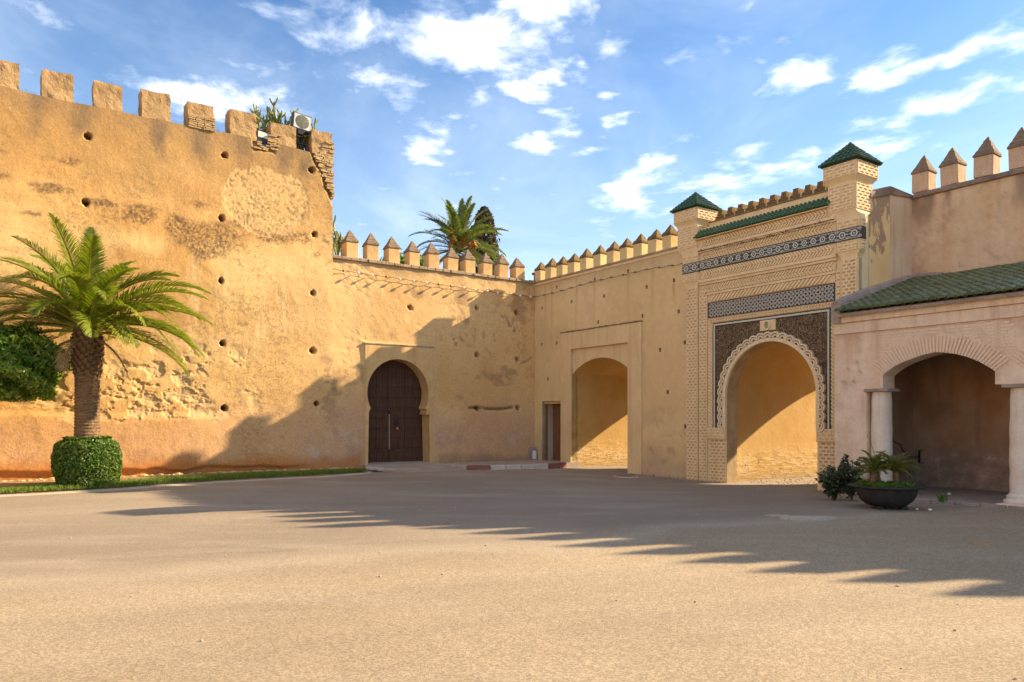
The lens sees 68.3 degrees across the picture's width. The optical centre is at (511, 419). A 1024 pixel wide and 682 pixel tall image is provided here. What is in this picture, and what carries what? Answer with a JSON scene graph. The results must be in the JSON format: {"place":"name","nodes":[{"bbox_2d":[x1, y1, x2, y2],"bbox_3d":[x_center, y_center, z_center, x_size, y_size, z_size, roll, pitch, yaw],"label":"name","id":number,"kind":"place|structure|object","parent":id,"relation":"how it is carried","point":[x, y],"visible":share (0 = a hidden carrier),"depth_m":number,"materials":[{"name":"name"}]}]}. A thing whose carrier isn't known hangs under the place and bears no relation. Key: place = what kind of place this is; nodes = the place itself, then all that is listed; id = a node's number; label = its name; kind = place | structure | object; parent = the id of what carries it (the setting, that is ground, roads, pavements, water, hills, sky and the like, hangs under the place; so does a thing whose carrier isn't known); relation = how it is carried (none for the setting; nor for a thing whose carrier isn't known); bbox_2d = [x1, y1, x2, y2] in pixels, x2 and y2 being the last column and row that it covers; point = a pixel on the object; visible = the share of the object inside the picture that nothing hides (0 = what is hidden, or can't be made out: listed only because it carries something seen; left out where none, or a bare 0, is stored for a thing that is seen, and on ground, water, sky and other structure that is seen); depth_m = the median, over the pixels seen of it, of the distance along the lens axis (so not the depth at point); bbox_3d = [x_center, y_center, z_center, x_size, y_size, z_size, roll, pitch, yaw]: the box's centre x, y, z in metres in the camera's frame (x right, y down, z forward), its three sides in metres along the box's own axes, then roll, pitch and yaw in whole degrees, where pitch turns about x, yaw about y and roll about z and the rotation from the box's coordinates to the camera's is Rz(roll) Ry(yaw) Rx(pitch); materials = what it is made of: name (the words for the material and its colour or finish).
{"place":"outdoors","nodes":[
{"label":"outdoors","id":0,"kind":"place"},
{"bbox_2d":[0,467,369,494],"bbox_3d":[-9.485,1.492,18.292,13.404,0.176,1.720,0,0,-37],"label":"grass","id":1,"kind":"structure","parent":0,"point":[120,482],"depth_m":18.71,"materials":[{"name":"green plant"}]},
{"bbox_2d":[0,320,72,402],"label":"orange tree","id":2,"kind":"object","parent":1,"relation":"on","point":[28,373],"visible":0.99,"depth_m":16.92,"materials":[{"name":"green plant"}]},
{"bbox_2d":[50,435,122,488],"bbox_3d":[-9.976,0.998,17.749,1.516,1.248,1.522,0,0,0],"label":"clipped hedge","id":3,"kind":"object","parent":1,"relation":"on","point":[95,461],"visible":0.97,"depth_m":17.23,"materials":[{"name":"green plant"}]},
{"bbox_2d":[0,211,213,441],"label":"palm tree","id":4,"kind":"object","parent":1,"relation":"on","point":[82,311],"visible":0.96,"depth_m":17.41,"materials":[{"name":"green plant"}]},
{"bbox_2d":[0,60,334,480],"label":"rampart","id":5,"kind":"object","parent":1,"relation":"on","point":[235,220],"visible":0.9,"depth_m":20.88,"materials":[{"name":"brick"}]},
{"bbox_2d":[256,125,269,147],"bbox_3d":[-7.315,-8.250,22.136,0.432,0.700,0.250,0,0,-35],"label":"floodlight","id":6,"kind":"object","parent":5,"relation":"attached to","point":[262,137],"visible":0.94,"depth_m":22.05,"materials":[{"name":"white metal"}]},
{"bbox_2d":[250,97,318,150],"bbox_3d":[-6.998,-8.844,22.966,2.307,1.560,0.666,0,0,-35],"label":"cactus","id":7,"kind":"object","parent":5,"relation":"on","point":[273,117],"visible":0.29,"depth_m":22.72,"materials":[{"name":"green plant"}]},
{"bbox_2d":[290,111,310,149],"bbox_3d":[-6.407,-8.663,22.890,0.670,1.226,0.264,0,0,-35],"label":"floodlight","id":8,"kind":"object","parent":5,"relation":"on","point":[300,123],"visible":0.97,"depth_m":22.82,"materials":[{"name":"grey metal"}]},
{"bbox_2d":[0,467,351,481],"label":"rubble","id":9,"kind":"object","parent":1,"relation":"on","point":[52,478],"visible":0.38,"depth_m":20.41,"materials":[{"name":"brick"}]},
{"bbox_2d":[435,460,580,469],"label":"kerbed pavement","id":10,"kind":"structure","parent":0,"point":[519,464],"depth_m":25.02,"materials":[{"name":"concrete"}]},
{"bbox_2d":[528,447,537,459],"bbox_3d":[0.758,1.250,27.564,0.280,0.480,0.232,0,0,-35],"label":"meter box","id":11,"kind":"object","parent":10,"relation":"on","point":[532,453],"visible":0.98,"depth_m":27.48,"materials":[{"name":"white metal"}]},
{"bbox_2d":[0,466,1023,681],"bbox_3d":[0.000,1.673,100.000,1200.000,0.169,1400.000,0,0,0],"label":"road","id":12,"kind":"structure","parent":0,"point":[315,598],"depth_m":7.61,"materials":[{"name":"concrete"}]},
{"bbox_2d":[0,471,371,496],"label":"curb","id":13,"kind":"structure","parent":12,"relation":"on","point":[97,490],"depth_m":18.07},
{"bbox_2d":[366,467,395,470],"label":"broken slab","id":14,"kind":"structure","parent":12,"relation":"on","point":[375,468],"depth_m":23.08,"materials":[{"name":"white paint"}]},
{"bbox_2d":[379,249,423,265],"bbox_3d":[-4.676,-2.953,33.517,3.129,9.207,2.038,0,0,0],"label":"shrub","id":15,"kind":"object","parent":12,"relation":"on","point":[421,260],"visible":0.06,"depth_m":33.23,"materials":[{"name":"green plant"}]},
{"bbox_2d":[363,461,467,472],"bbox_3d":[-3.200,1.580,23.942,2.550,0.340,2.700,0,0,-35],"label":"threshold","id":16,"kind":"object","parent":12,"relation":"on","point":[411,466],"visible":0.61,"depth_m":23.88,"materials":[{"name":"grey concrete"}]},
{"bbox_2d":[332,230,535,467],"bbox_3d":[-2.247,-2.025,26.145,8.680,7.950,1.054,0,0,-35],"label":"door wall","id":17,"kind":"structure","parent":12,"relation":"on","point":[429,372],"depth_m":25.38,"materials":[{"name":"paint"}]},
{"bbox_2d":[333,215,343,255],"bbox_3d":[-5.738,-5.848,24.788,0.571,1.807,0.584,0,0,45],"label":"cactus","id":18,"kind":"object","parent":17,"relation":"on","point":[337,244],"visible":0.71,"depth_m":24.77,"materials":[{"name":"green plant"}]},
{"bbox_2d":[367,361,388,462],"bbox_3d":[-4.534,-0.300,24.623,1.106,3.500,0.063,0,0,-35],"label":"door leaf","id":19,"kind":"structure","parent":17,"relation":"in","point":[377,390],"depth_m":24.72,"materials":[{"name":"red wood"}]},
{"bbox_2d":[389,360,422,461],"bbox_3d":[-3.481,-0.300,25.349,1.407,3.500,0.063,0,0,-35],"label":"door leaf","id":20,"kind":"structure","parent":17,"relation":"in","point":[405,443],"depth_m":25.28,"materials":[{"name":"red wood"}]},
{"bbox_2d":[336,269,533,297],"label":"string lights","id":21,"kind":"object","parent":17,"relation":"attached to","point":[413,280],"visible":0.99,"depth_m":25.36},
{"bbox_2d":[408,196,507,273],"bbox_3d":[-2.517,-4.527,36.594,4.784,12.354,4.905,0,0,0],"label":"palm tree","id":22,"kind":"object","parent":12,"relation":"on","point":[457,231],"visible":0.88,"depth_m":35.88,"materials":[{"name":"green plant"}]},
{"bbox_2d":[471,205,499,274],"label":"cypress","id":23,"kind":"object","parent":12,"relation":"on","point":[488,238],"visible":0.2,"depth_m":42.58,"materials":[{"name":"green plant"}]},
{"bbox_2d":[532,224,685,478],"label":"yellow wall","id":24,"kind":"structure","parent":12,"relation":"on","point":[610,371],"depth_m":24.64,"materials":[{"name":"paint"}]},
{"bbox_2d":[553,404,560,459],"bbox_3d":[1.836,0.505,27.204,0.059,2.290,1.110,0,0,-35],"label":"door leaf","id":25,"kind":"structure","parent":24,"relation":"in","point":[556,407],"depth_m":27.44,"materials":[{"name":"brown wood"}]},
{"bbox_2d":[534,263,682,296],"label":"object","id":26,"kind":"object","parent":24,"relation":"attached to","point":[671,265],"visible":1,"depth_m":24.02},
{"bbox_2d":[614,475,638,477],"bbox_3d":[3.370,1.701,22.335,0.800,0.048,0.794,0,0,0],"label":"drain cover","id":27,"kind":"object","parent":12,"relation":"on","point":[628,476],"visible":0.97,"depth_m":22.11,"materials":[{"name":"metal"}]},
{"bbox_2d":[436,458,854,496],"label":"weeds","id":28,"kind":"object","parent":12,"relation":"on","point":[651,475],"visible":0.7,"depth_m":22.71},
{"bbox_2d":[639,474,823,491],"bbox_3d":[7.865,1.719,21.621,5.347,0.074,6.916,0,0,-35],"label":"debris","id":29,"kind":"object","parent":12,"relation":"on","point":[720,482],"visible":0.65,"depth_m":21.08,"materials":[{"name":"beige stone"}]},
{"bbox_2d":[764,514,789,516],"bbox_3d":[4.522,1.668,12.892,0.437,0.060,0.210,0,0,0],"label":"cement patch","id":30,"kind":"object","parent":12,"relation":"on","point":[774,515],"visible":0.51,"depth_m":12.83,"materials":[{"name":"grey concrete"}]},
{"bbox_2d":[669,142,912,490],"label":"monumental gate","id":31,"kind":"structure","parent":12,"relation":"on","point":[760,370],"depth_m":20.02,"materials":[{"name":"beige paint"}]},
{"bbox_2d":[698,219,833,251],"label":"string lights","id":32,"kind":"object","parent":31,"relation":"attached to","point":[802,226],"visible":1,"depth_m":19.07},
{"bbox_2d":[779,516,839,520],"bbox_3d":[4.926,1.664,12.546,1.013,0.060,0.497,0,0,0],"label":"cement patch","id":33,"kind":"object","parent":12,"relation":"on","point":[810,518],"visible":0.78,"depth_m":12.44,"materials":[{"name":"grey concrete"}]},
{"bbox_2d":[815,460,850,500],"bbox_3d":[6.625,1.240,15.548,0.728,0.890,0.601,0,0,0],"label":"fig shrub","id":34,"kind":"object","parent":12,"relation":"on","point":[833,487],"visible":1,"depth_m":15.43,"materials":[{"name":"green plant"}]},
{"bbox_2d":[833,454,863,499],"bbox_3d":[7.003,1.197,15.654,0.607,0.974,0.579,0,0,38],"label":"fig shrub","id":35,"kind":"object","parent":12,"relation":"on","point":[850,491],"visible":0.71,"depth_m":15.53,"materials":[{"name":"green plant"}]},
{"bbox_2d":[847,483,926,509],"bbox_3d":[6.930,1.437,13.980,1.320,0.430,1.320,0,0,0],"label":"planter bowl","id":36,"kind":"object","parent":12,"relation":"on","point":[881,498],"visible":0.8,"depth_m":13.59,"materials":[{"name":"plastic"}]},
{"bbox_2d":[852,456,893,483],"bbox_3d":[6.649,0.954,13.939,0.740,0.592,0.697,0,0,43],"label":"young palm","id":37,"kind":"object","parent":36,"relation":"in","point":[874,469],"visible":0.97,"depth_m":13.88,"materials":[{"name":"green plant"}]},
{"bbox_2d":[856,450,889,482],"bbox_3d":[6.765,0.913,14.093,0.650,0.682,0.651,0,0,22],"label":"young palm","id":38,"kind":"object","parent":36,"relation":"in","point":[878,478],"visible":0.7,"depth_m":14.06,"materials":[{"name":"green plant"}]},
{"bbox_2d":[856,478,917,487],"bbox_3d":[6.925,1.193,13.980,1.037,0.150,1.031,0,0,0],"label":"ground cover","id":39,"kind":"object","parent":36,"relation":"in","point":[903,484],"visible":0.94,"depth_m":13.74,"materials":[{"name":"green plant"}]},
{"bbox_2d":[874,451,921,482],"bbox_3d":[7.125,0.921,13.968,0.899,0.650,0.863,0,0,0],"label":"young palm","id":40,"kind":"object","parent":36,"relation":"in","point":[897,468],"visible":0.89,"depth_m":13.92,"materials":[{"name":"green plant"}]},
{"bbox_2d":[831,261,1023,510],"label":"porch","id":41,"kind":"object","parent":12,"relation":"on","point":[930,365],"visible":0.86,"depth_m":16.34,"materials":[{"name":"pink paint"}]},
{"bbox_2d":[918,450,922,462],"bbox_3d":[9.803,0.900,18.111,0.045,0.300,0.100,0,0,-35],"label":"wall bracket","id":42,"kind":"object","parent":41,"relation":"attached to","point":[919,456],"depth_m":18.12,"materials":[{"name":"black metal"}]},
{"bbox_2d":[936,493,947,501],"bbox_3d":[8.446,1.533,14.853,0.202,0.207,0.319,0,0,-30],"label":"weed","id":43,"kind":"object","parent":12,"relation":"on","point":[942,498],"visible":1,"depth_m":14.82,"materials":[{"name":"green plant"}]},
{"bbox_2d":[911,127,1023,274],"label":"pink wall","id":44,"kind":"structure","parent":12,"relation":"on","point":[960,222],"depth_m":17.32,"materials":[{"name":"paint"}]},
{"bbox_2d":[971,542,991,544],"bbox_3d":[6.190,1.663,9.962,0.273,0.060,0.117,0,0,0],"label":"stained patch","id":45,"kind":"object","parent":12,"relation":"on","point":[979,543],"visible":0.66,"depth_m":9.91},
{"bbox_2d":[0,0,1023,279],"label":"sky","id":46,"kind":"structure","parent":0,"point":[579,125],"materials":[{"name":"blue"}]}
]}

